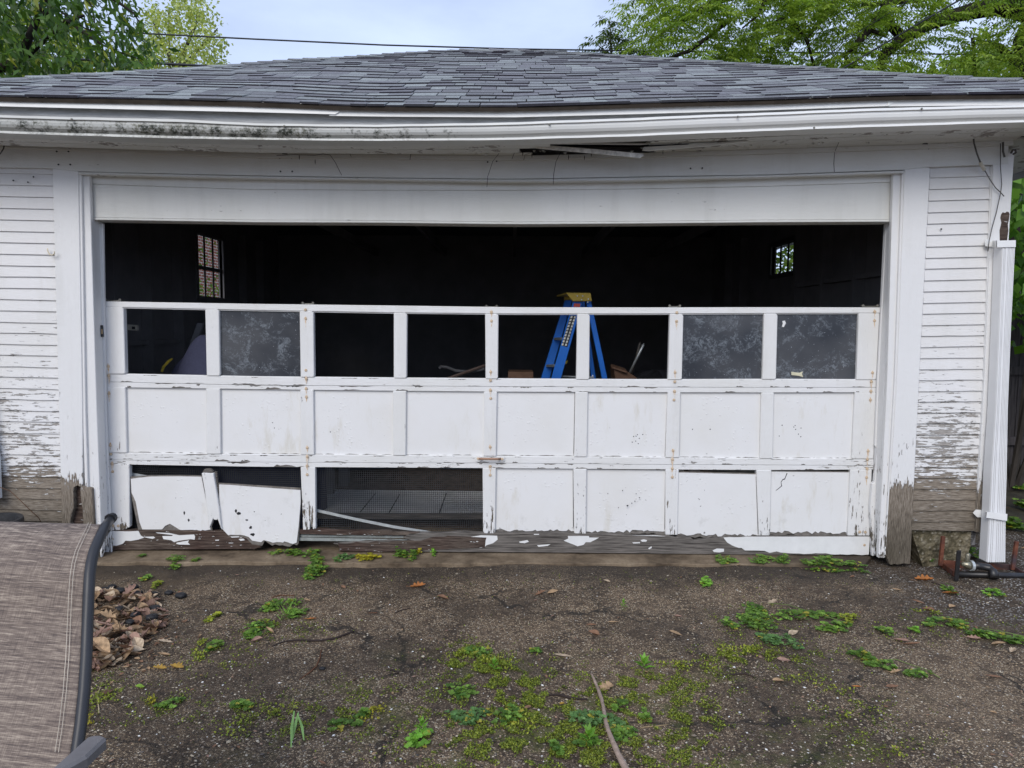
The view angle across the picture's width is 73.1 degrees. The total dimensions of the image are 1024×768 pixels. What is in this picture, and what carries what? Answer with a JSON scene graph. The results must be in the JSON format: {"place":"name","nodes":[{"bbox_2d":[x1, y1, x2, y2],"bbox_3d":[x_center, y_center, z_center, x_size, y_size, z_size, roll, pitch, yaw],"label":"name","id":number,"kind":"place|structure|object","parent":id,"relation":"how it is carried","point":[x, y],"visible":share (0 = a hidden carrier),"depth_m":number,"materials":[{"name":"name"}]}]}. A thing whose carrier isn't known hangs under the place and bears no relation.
{"place":"outdoors","nodes":[
{"label":"outdoors","id":0,"kind":"place"},
{"bbox_2d":[335,467,474,469],"bbox_3d":[-1.053,0.610,7.377,2.607,0.402,1.600,0,5,0],"label":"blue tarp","id":1,"kind":"object","parent":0,"point":[391,467],"depth_m":6.70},
{"bbox_2d":[1,0,1018,272],"label":"sky","id":2,"kind":"structure","parent":0,"point":[541,24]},
{"bbox_2d":[85,464,1023,767],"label":"ground","id":3,"kind":"structure","parent":0,"point":[757,584],"depth_m":3.10,"materials":[{"name":"soil"}]},
{"bbox_2d":[0,512,24,521],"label":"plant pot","id":4,"kind":"object","parent":3,"relation":"on","point":[10,517],"visible":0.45,"depth_m":4.21,"materials":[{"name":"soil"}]},
{"bbox_2d":[0,513,117,767],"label":"patio chair","id":5,"kind":"object","parent":3,"relation":"on","point":[47,582],"visible":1,"depth_m":1.47,"materials":[{"name":"brown fabric"}]},
{"bbox_2d":[0,0,180,77],"bbox_3d":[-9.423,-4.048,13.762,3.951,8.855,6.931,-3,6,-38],"label":"bushy tree","id":6,"kind":"object","parent":3,"relation":"on","point":[60,48],"visible":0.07,"depth_m":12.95,"materials":[{"name":"green plant"}]},
{"bbox_2d":[42,55,206,66],"bbox_3d":[-7.469,-5.652,11.876,8.773,0.619,0.039,0,5,0],"label":"overhead cable","id":7,"kind":"object","parent":6,"relation":"attached to","point":[173,64],"visible":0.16,"depth_m":11.87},
{"bbox_2d":[89,687,121,706],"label":"clover clump","id":8,"kind":"object","parent":3,"relation":"on","point":[98,698],"visible":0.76,"depth_m":2.73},
{"bbox_2d":[92,584,202,683],"bbox_3d":[-1.929,1.169,3.394,0.702,0.113,1.388,-2,5,-28],"label":"leaf pile","id":9,"kind":"object","parent":3,"relation":"on","point":[105,656],"visible":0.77,"depth_m":3.35,"materials":[{"name":"plant"}]},
{"bbox_2d":[153,696,185,708],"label":"clover clump","id":10,"kind":"object","parent":3,"relation":"on","point":[166,703],"visible":1,"depth_m":2.71,"materials":[{"name":"green plant"}]},
{"bbox_2d":[166,554,185,569],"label":"clover clump","id":11,"kind":"object","parent":3,"relation":"on","point":[176,558],"visible":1,"depth_m":4.33,"materials":[{"name":"green plant"}]},
{"bbox_2d":[127,0,232,69],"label":"poplar tree","id":12,"kind":"object","parent":3,"relation":"on","point":[169,27],"visible":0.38,"depth_m":20.54,"materials":[{"name":"green plant"}]},
{"bbox_2d":[190,649,206,661],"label":"clover clump","id":13,"kind":"object","parent":3,"relation":"on","point":[198,653],"visible":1,"depth_m":3.12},
{"bbox_2d":[198,235,218,297],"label":"brick house","id":14,"kind":"structure","parent":3,"relation":"on","point":[208,257],"depth_m":18.17,"materials":[{"name":"brick"}]},
{"bbox_2d":[198,237,218,296],"bbox_3d":[-7.311,-2.093,17.162,1.395,4.307,5.630,0,5,0],"label":"ivy bush","id":15,"kind":"object","parent":3,"relation":"on","point":[211,285],"visible":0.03,"depth_m":17.23,"materials":[{"name":"green plant"}]},
{"bbox_2d":[203,611,221,622],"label":"clover clump","id":16,"kind":"object","parent":3,"relation":"on","point":[213,615],"visible":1,"depth_m":3.54,"materials":[{"name":"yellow plant"}]},
{"bbox_2d":[203,639,224,651],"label":"clover clump","id":17,"kind":"object","parent":3,"relation":"on","point":[212,646],"visible":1,"depth_m":3.22,"materials":[{"name":"green plant"}]},
{"bbox_2d":[210,721,249,736],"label":"clover clump","id":18,"kind":"object","parent":3,"relation":"on","point":[227,728],"visible":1,"depth_m":2.54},
{"bbox_2d":[229,698,253,710],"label":"clover clump","id":19,"kind":"object","parent":3,"relation":"on","point":[238,703],"visible":1,"depth_m":2.71,"materials":[{"name":"green plant"}]},
{"bbox_2d":[242,619,274,639],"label":"clover clump","id":20,"kind":"object","parent":3,"relation":"on","point":[251,632],"visible":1,"depth_m":3.38,"materials":[{"name":"green plant"}]},
{"bbox_2d":[258,598,302,611],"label":"clover clump","id":21,"kind":"object","parent":3,"relation":"on","point":[268,605],"visible":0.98,"depth_m":3.68,"materials":[{"name":"green plant"}]},
{"bbox_2d":[268,700,302,715],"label":"clover clump","id":22,"kind":"object","parent":3,"relation":"on","point":[276,709],"visible":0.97,"depth_m":2.69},
{"bbox_2d":[281,607,309,618],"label":"clover clump","id":23,"kind":"object","parent":3,"relation":"on","point":[297,611],"visible":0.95,"depth_m":3.58,"materials":[{"name":"green plant"}]},
{"bbox_2d":[290,711,303,746],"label":"grass tuft","id":24,"kind":"object","parent":3,"relation":"on","point":[292,731],"visible":1,"depth_m":2.54,"materials":[{"name":"plant"}]},
{"bbox_2d":[272,630,353,646],"bbox_3d":[-0.942,1.214,3.288,0.381,0.014,0.055,-1,5,-19],"label":"twig","id":25,"kind":"object","parent":3,"relation":"on","point":[326,639],"visible":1,"depth_m":3.28,"materials":[{"name":"wood"}]},
{"bbox_2d":[301,556,329,579],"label":"clover clump","id":26,"kind":"object","parent":3,"relation":"on","point":[313,567],"visible":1,"depth_m":4.21,"materials":[{"name":"green plant"}]},
{"bbox_2d":[327,717,362,731],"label":"clover clump","id":27,"kind":"object","parent":3,"relation":"on","point":[339,721],"visible":1,"depth_m":2.59,"materials":[{"name":"green plant"}]},
{"bbox_2d":[353,707,371,717],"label":"clover clump","id":28,"kind":"object","parent":3,"relation":"on","point":[363,711],"visible":0.99,"depth_m":2.65,"materials":[{"name":"green plant"}]},
{"bbox_2d":[361,702,390,722],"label":"clover clump","id":29,"kind":"object","parent":3,"relation":"on","point":[375,707],"visible":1,"depth_m":2.68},
{"bbox_2d":[404,727,433,747],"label":"clover clump","id":30,"kind":"object","parent":3,"relation":"on","point":[416,735],"visible":1,"depth_m":2.49,"materials":[{"name":"green plant"}]},
{"bbox_2d":[446,682,478,699],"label":"clover clump","id":31,"kind":"object","parent":3,"relation":"on","point":[458,688],"visible":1,"depth_m":2.81,"materials":[{"name":"green plant"}]},
{"bbox_2d":[441,646,487,661],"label":"clover clump","id":32,"kind":"object","parent":3,"relation":"on","point":[461,652],"visible":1,"depth_m":3.14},
{"bbox_2d":[445,706,491,725],"bbox_3d":[-0.162,1.268,2.644,0.184,0.030,0.131,-1,5,-13],"label":"clover clump","id":33,"kind":"object","parent":3,"relation":"on","point":[469,719],"visible":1,"depth_m":2.64,"materials":[{"name":"green plant"}]},
{"bbox_2d":[464,645,492,656],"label":"clover clump","id":34,"kind":"object","parent":3,"relation":"on","point":[482,650],"visible":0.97,"depth_m":3.18,"materials":[{"name":"green plant"}]},
{"bbox_2d":[473,656,517,672],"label":"clover clump","id":35,"kind":"object","parent":3,"relation":"on","point":[498,660],"visible":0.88,"depth_m":3.06,"materials":[{"name":"plant"}]},
{"bbox_2d":[491,703,523,724],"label":"clover clump","id":36,"kind":"object","parent":3,"relation":"on","point":[508,713],"visible":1,"depth_m":2.65,"materials":[{"name":"green plant"}]},
{"bbox_2d":[0,48,1023,569],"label":"garage","id":37,"kind":"structure","parent":3,"relation":"on","point":[392,232],"depth_m":4.43,"materials":[{"name":"paint"}]},
{"bbox_2d":[189,323,204,345],"bbox_3d":[-2.707,-0.040,5.658,0.386,0.917,0.037,0,5,-9],"label":"leaning board","id":38,"kind":"object","parent":37,"relation":"in","point":[198,330],"visible":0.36,"depth_m":5.63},
{"bbox_2d":[194,229,225,301],"bbox_3d":[-3.426,-1.321,7.814,0.066,0.770,0.750,0,5,0],"label":"window","id":39,"kind":"structure","parent":37,"relation":"in","point":[213,236],"depth_m":7.83,"materials":[{"name":"wood"}]},
{"bbox_2d":[267,548,301,556],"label":"clover clump","id":40,"kind":"object","parent":37,"relation":"on","point":[291,551],"visible":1,"depth_m":4.47,"materials":[{"name":"green plant"}]},
{"bbox_2d":[301,548,320,558],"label":"clover clump","id":41,"kind":"object","parent":37,"relation":"on","point":[313,552],"visible":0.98,"depth_m":4.45,"materials":[{"name":"green plant"}]},
{"bbox_2d":[332,552,354,561],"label":"clover clump","id":42,"kind":"object","parent":37,"relation":"on","point":[342,556],"visible":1,"depth_m":4.38,"materials":[{"name":"green plant"}]},
{"bbox_2d":[355,552,381,560],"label":"clover clump","id":43,"kind":"object","parent":37,"relation":"on","point":[371,555],"visible":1,"depth_m":4.39,"materials":[{"name":"yellow plant"}]},
{"bbox_2d":[392,546,407,557],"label":"clover clump","id":44,"kind":"object","parent":37,"relation":"on","point":[401,552],"visible":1,"depth_m":4.43,"materials":[{"name":"green plant"}]},
{"bbox_2d":[132,468,709,530],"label":"dirt floor","id":45,"kind":"structure","parent":37,"relation":"in","point":[451,479],"depth_m":6.25,"materials":[{"name":"soil"}]},
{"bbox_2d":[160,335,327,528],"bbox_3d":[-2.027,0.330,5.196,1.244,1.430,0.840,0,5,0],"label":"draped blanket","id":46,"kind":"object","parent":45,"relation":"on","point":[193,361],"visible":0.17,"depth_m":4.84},
{"bbox_2d":[317,489,482,525],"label":"platform","id":47,"kind":"structure","parent":45,"relation":"on","point":[420,503],"depth_m":5.37,"materials":[{"name":"black plastic"}]},
{"bbox_2d":[325,467,699,494],"bbox_3d":[-0.003,0.487,5.961,3.240,1.020,0.700,0,5,0],"label":"work table","id":48,"kind":"object","parent":45,"relation":"on","point":[344,475],"depth_m":6.21,"materials":[{"name":"brown wood"}]},
{"bbox_2d":[438,365,484,372],"bbox_3d":[-0.420,-0.123,5.760,0.391,0.064,0.023,0,5,0],"label":"bent pipe","id":49,"kind":"object","parent":48,"relation":"on","point":[453,369],"visible":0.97,"depth_m":5.75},
{"bbox_2d":[447,364,484,377],"bbox_3d":[-0.387,-0.096,5.711,0.339,0.131,0.023,-1,5,-17],"label":"wooden stake","id":50,"kind":"object","parent":48,"relation":"on","point":[467,371],"visible":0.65,"depth_m":5.71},
{"bbox_2d":[508,370,532,377],"bbox_3d":[0.073,-0.061,5.800,0.209,0.100,0.329,0,5,0],"label":"cardboard box","id":51,"kind":"object","parent":48,"relation":"on","point":[520,373],"visible":0.52,"depth_m":5.65,"materials":[{"name":"cardboard"}]},
{"bbox_2d":[610,364,636,378],"bbox_3d":[0.911,-0.094,5.696,0.208,0.142,0.270,0,5,0],"label":"open carton","id":52,"kind":"object","parent":48,"relation":"on","point":[617,372],"visible":0.84,"depth_m":5.61,"materials":[{"name":"brown cardboard"}]},
{"bbox_2d":[629,343,643,373],"bbox_3d":[1.012,-0.202,5.632,0.019,0.262,0.154,-4,7,-43],"label":"metal rod","id":53,"kind":"object","parent":52,"relation":"in","point":[635,360],"visible":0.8,"depth_m":5.62,"materials":[{"name":"metal"}]},
{"bbox_2d":[632,369,666,378],"bbox_3d":[1.229,-0.067,5.864,0.602,0.113,0.440,0,5,0],"label":"black bag","id":54,"kind":"object","parent":48,"relation":"on","point":[653,374],"visible":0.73,"depth_m":5.78,"materials":[{"name":"plastic"}]},
{"bbox_2d":[541,293,606,378],"bbox_3d":[0.444,0.170,5.397,1.056,1.768,0.467,0,5,0],"label":"step ladder","id":55,"kind":"object","parent":45,"relation":"on","point":[578,299],"visible":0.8,"depth_m":5.19,"materials":[{"name":"metal"}]},
{"bbox_2d":[106,299,879,554],"bbox_3d":[-0.137,0.289,4.463,4.976,1.641,0.101,0,5,0],"label":"garage door","id":56,"kind":"structure","parent":37,"relation":"in","point":[582,464],"depth_m":4.48,"materials":[{"name":"paint"}]},
{"bbox_2d":[768,235,794,278],"bbox_3d":[2.954,-1.362,7.496,0.066,0.410,0.730,0,5,0],"label":"window","id":57,"kind":"structure","parent":37,"relation":"in","point":[792,238],"depth_m":7.58,"materials":[{"name":"glass"}]},
{"bbox_2d":[510,708,538,735],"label":"clover clump","id":58,"kind":"object","parent":3,"relation":"on","point":[530,715],"visible":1,"depth_m":2.62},
{"bbox_2d":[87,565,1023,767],"bbox_3d":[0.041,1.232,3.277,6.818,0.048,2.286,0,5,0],"label":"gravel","id":59,"kind":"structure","parent":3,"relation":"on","point":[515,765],"depth_m":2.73,"materials":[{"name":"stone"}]},
{"bbox_2d":[88,570,1023,767],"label":"moss","id":60,"kind":"object","parent":3,"relation":"on","point":[588,755],"visible":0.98,"depth_m":2.72,"materials":[{"name":"plant"}]},
{"bbox_2d":[548,739,564,755],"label":"clover clump","id":61,"kind":"object","parent":3,"relation":"on","point":[556,745],"visible":1,"depth_m":2.46,"materials":[{"name":"green plant"}]},
{"bbox_2d":[91,568,1023,765],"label":"leaf litter","id":62,"kind":"object","parent":3,"relation":"on","point":[373,753],"visible":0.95,"depth_m":2.90,"materials":[{"name":"plant"}]},
{"bbox_2d":[548,693,587,700],"bbox_3d":[0.228,1.279,2.826,0.163,0.016,0.021,1,5,10],"label":"short stick","id":63,"kind":"object","parent":3,"relation":"on","point":[568,697],"visible":1,"depth_m":2.82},
{"bbox_2d":[572,735,600,748],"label":"clover clump","id":64,"kind":"object","parent":3,"relation":"on","point":[584,743],"visible":0.98,"depth_m":2.49,"materials":[{"name":"green plant"}]},
{"bbox_2d":[577,723,601,748],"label":"rosette weed","id":65,"kind":"object","parent":3,"relation":"on","point":[589,731],"visible":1,"depth_m":2.50,"materials":[{"name":"green plant"}]},
{"bbox_2d":[567,709,625,727],"bbox_3d":[0.323,1.281,2.656,0.230,0.035,0.132,0,5,0],"label":"clover clump","id":66,"kind":"object","parent":3,"relation":"on","point":[585,716],"visible":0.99,"depth_m":2.65,"materials":[{"name":"green plant"}]},
{"bbox_2d":[594,681,612,689],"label":"dead leaf","id":67,"kind":"object","parent":3,"relation":"on","point":[607,685],"visible":1,"depth_m":2.91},
{"bbox_2d":[590,673,628,767],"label":"long stick","id":68,"kind":"object","parent":3,"relation":"on","point":[620,758],"visible":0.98,"depth_m":2.53,"materials":[{"name":"wood"}]},
{"bbox_2d":[575,15,661,56],"bbox_3d":[1.753,-2.984,12.142,1.886,7.035,1.473,0,5,0],"label":"young tree","id":69,"kind":"object","parent":3,"relation":"on","point":[609,36],"visible":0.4,"depth_m":11.85,"materials":[{"name":"green plant"}]},
{"bbox_2d":[610,697,628,711],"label":"clover clump","id":70,"kind":"object","parent":3,"relation":"on","point":[621,701],"visible":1,"depth_m":2.75,"materials":[{"name":"green plant"}]},
{"bbox_2d":[610,724,638,741],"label":"clover clump","id":71,"kind":"object","parent":3,"relation":"on","point":[626,730],"visible":0.99,"depth_m":2.56,"materials":[{"name":"green plant"}]},
{"bbox_2d":[638,707,652,722],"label":"clover clump","id":72,"kind":"object","parent":3,"relation":"on","point":[646,716],"visible":1,"depth_m":2.67,"materials":[{"name":"green plant"}]},
{"bbox_2d":[635,652,655,674],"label":"rosette weed","id":73,"kind":"object","parent":3,"relation":"on","point":[644,657],"visible":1,"depth_m":3.06,"materials":[{"name":"green plant"}]},
{"bbox_2d":[654,659,689,672],"bbox_3d":[0.714,1.253,3.075,0.159,0.024,0.114,0,5,0],"label":"moss patch","id":74,"kind":"object","parent":3,"relation":"on","point":[679,662],"visible":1,"depth_m":3.09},
{"bbox_2d":[699,576,711,586],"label":"clover clump","id":75,"kind":"object","parent":3,"relation":"on","point":[706,582],"visible":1,"depth_m":4.05,"materials":[{"name":"green plant"}]},
{"bbox_2d":[689,659,722,673],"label":"clover clump","id":76,"kind":"object","parent":3,"relation":"on","point":[707,664],"visible":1,"depth_m":3.07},
{"bbox_2d":[715,554,738,564],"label":"clover clump","id":77,"kind":"object","parent":3,"relation":"on","point":[721,560],"visible":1,"depth_m":4.38,"materials":[{"name":"green plant"}]},
{"bbox_2d":[719,616,740,628],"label":"clover clump","id":78,"kind":"object","parent":3,"relation":"on","point":[731,624],"visible":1,"depth_m":3.48,"materials":[{"name":"green plant"}]},
{"bbox_2d":[715,643,761,655],"bbox_3d":[1.059,1.234,3.219,0.222,0.026,0.119,0,5,0],"label":"moss patch","id":79,"kind":"object","parent":3,"relation":"on","point":[744,645],"visible":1,"depth_m":3.22,"materials":[{"name":"plant"}]},
{"bbox_2d":[741,601,771,617],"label":"clover clump","id":80,"kind":"object","parent":3,"relation":"on","point":[758,608],"visible":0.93,"depth_m":3.68,"materials":[{"name":"green plant"}]},
{"bbox_2d":[736,611,777,629],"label":"clover clump","id":81,"kind":"object","parent":3,"relation":"on","point":[755,621],"visible":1,"depth_m":3.52,"materials":[{"name":"green plant"}]},
{"bbox_2d":[748,554,771,563],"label":"clover clump","id":82,"kind":"object","parent":3,"relation":"on","point":[763,558],"visible":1,"depth_m":4.40,"materials":[{"name":"green plant"}]},
{"bbox_2d":[709,470,830,472],"bbox_3d":[2.398,0.252,6.341,1.003,1.452,1.800,0,5,0],"label":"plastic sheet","id":83,"kind":"object","parent":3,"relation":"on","point":[741,471],"depth_m":5.99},
{"bbox_2d":[754,632,803,648],"bbox_3d":[1.282,1.227,3.313,0.197,0.039,0.178,0,5,0],"label":"clover clump","id":84,"kind":"object","parent":3,"relation":"on","point":[774,639],"visible":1,"depth_m":3.32,"materials":[{"name":"green plant"}]},
{"bbox_2d":[771,553,790,563],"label":"clover clump","id":85,"kind":"object","parent":3,"relation":"on","point":[781,558],"visible":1,"depth_m":4.40,"materials":[{"name":"green plant"}]},
{"bbox_2d":[776,245,792,273],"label":"side shrub","id":86,"kind":"object","parent":3,"relation":"on","point":[784,266],"visible":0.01,"depth_m":13.32,"materials":[{"name":"green plant"}]},
{"bbox_2d":[771,608,840,620],"bbox_3d":[1.537,1.203,3.623,0.359,0.036,0.142,0,5,0],"label":"clover clump","id":87,"kind":"object","parent":3,"relation":"on","point":[809,613],"visible":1,"depth_m":3.62,"materials":[{"name":"green plant"}]},
{"bbox_2d":[780,672,831,684],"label":"clover clump","id":88,"kind":"object","parent":3,"relation":"on","point":[791,675],"visible":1,"depth_m":2.96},
{"bbox_2d":[596,0,1023,310],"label":"walnut tree","id":89,"kind":"object","parent":3,"relation":"on","point":[796,31],"visible":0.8,"depth_m":9.24,"materials":[{"name":"green plant"}]},
{"bbox_2d":[3,25,994,55],"bbox_3d":[0.023,-5.796,11.559,23.123,0.585,0.024,0,5,0],"label":"overhead cable","id":90,"kind":"object","parent":89,"relation":"attached to","point":[415,45],"visible":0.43,"depth_m":11.56,"materials":[{"name":"rubber"}]},
{"bbox_2d":[816,0,907,65],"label":"branch","id":91,"kind":"object","parent":89,"relation":"attached to","point":[857,32],"visible":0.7,"depth_m":8.76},
{"bbox_2d":[843,0,959,68],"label":"overhead cable","id":92,"kind":"object","parent":89,"relation":"attached to","point":[908,29],"visible":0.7,"depth_m":8.65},
{"bbox_2d":[799,555,846,571],"bbox_3d":[1.970,1.123,4.365,0.295,0.070,0.236,0,5,0],"label":"clover clump","id":93,"kind":"object","parent":3,"relation":"on","point":[828,560],"visible":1,"depth_m":4.33,"materials":[{"name":"green plant"}]},
{"bbox_2d":[814,620,852,632],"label":"clover clump","id":94,"kind":"object","parent":3,"relation":"on","point":[829,627],"visible":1,"depth_m":3.48,"materials":[{"name":"green plant"}]},
{"bbox_2d":[818,683,854,695],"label":"clover clump","id":95,"kind":"object","parent":3,"relation":"on","point":[837,690],"visible":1,"depth_m":2.86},
{"bbox_2d":[839,613,859,622],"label":"clover clump","id":96,"kind":"object","parent":3,"relation":"on","point":[849,618],"visible":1,"depth_m":3.59,"materials":[{"name":"green plant"}]},
{"bbox_2d":[841,560,869,572],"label":"clover clump","id":97,"kind":"object","parent":3,"relation":"on","point":[851,563],"visible":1,"depth_m":4.31,"materials":[{"name":"green plant"}]},
{"bbox_2d":[701,24,1013,77],"bbox_3d":[8.849,-4.098,15.694,10.281,8.860,6.129,0,5,0],"label":"dense tree","id":98,"kind":"object","parent":3,"relation":"on","point":[985,30],"visible":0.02,"depth_m":14.58,"materials":[{"name":"green plant"}]},
{"bbox_2d":[846,647,881,663],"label":"clover clump","id":99,"kind":"object","parent":3,"relation":"on","point":[866,656],"visible":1,"depth_m":3.16,"materials":[{"name":"green plant"}]},
{"bbox_2d":[863,659,898,671],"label":"clover clump","id":100,"kind":"object","parent":3,"relation":"on","point":[873,664],"visible":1,"depth_m":3.09,"materials":[{"name":"green plant"}]},
{"bbox_2d":[873,625,893,635],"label":"clover clump","id":101,"kind":"object","parent":3,"relation":"on","point":[884,628],"visible":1,"depth_m":3.42,"materials":[{"name":"green plant"}]},
{"bbox_2d":[901,668,932,677],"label":"clover clump","id":102,"kind":"object","parent":3,"relation":"on","point":[913,672],"visible":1,"depth_m":3.01,"materials":[{"name":"green plant"}]},
{"bbox_2d":[921,616,970,628],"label":"clover clump","id":103,"kind":"object","parent":3,"relation":"on","point":[952,621],"visible":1,"depth_m":3.50,"materials":[{"name":"green plant"}]},
{"bbox_2d":[938,536,1023,580],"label":"rusty stand","id":104,"kind":"object","parent":3,"relation":"on","point":[953,569],"visible":1,"depth_m":4.19,"materials":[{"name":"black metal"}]},
{"bbox_2d":[963,628,1021,641],"bbox_3d":[2.335,1.212,3.358,0.238,0.045,0.114,1,5,8],"label":"clover clump","id":105,"kind":"object","parent":3,"relation":"on","point":[986,633],"visible":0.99,"depth_m":3.36,"materials":[{"name":"green plant"}]},
{"bbox_2d":[981,588,1006,596],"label":"clover clump","id":106,"kind":"object","parent":3,"relation":"on","point":[995,590],"visible":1,"depth_m":3.94,"materials":[{"name":"green plant"}]},
{"bbox_2d":[1003,635,1023,644],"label":"clover clump","id":107,"kind":"object","parent":3,"relation":"on","point":[1019,639],"visible":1,"depth_m":3.29,"materials":[{"name":"green plant"}]},
{"bbox_2d":[1005,516,1023,530],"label":"clover clump","id":108,"kind":"object","parent":3,"relation":"on","point":[1012,524],"visible":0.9,"depth_m":5.14,"materials":[{"name":"green plant"}]},
{"bbox_2d":[1006,178,1023,490],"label":"leafy bush","id":109,"kind":"object","parent":3,"relation":"on","point":[1015,473],"visible":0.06,"depth_m":6.37,"materials":[{"name":"green plant"}]},
{"bbox_2d":[1007,313,1023,463],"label":"wooden fence","id":110,"kind":"object","parent":3,"relation":"on","point":[1016,368],"visible":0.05,"depth_m":7.63,"materials":[{"name":"wood"}]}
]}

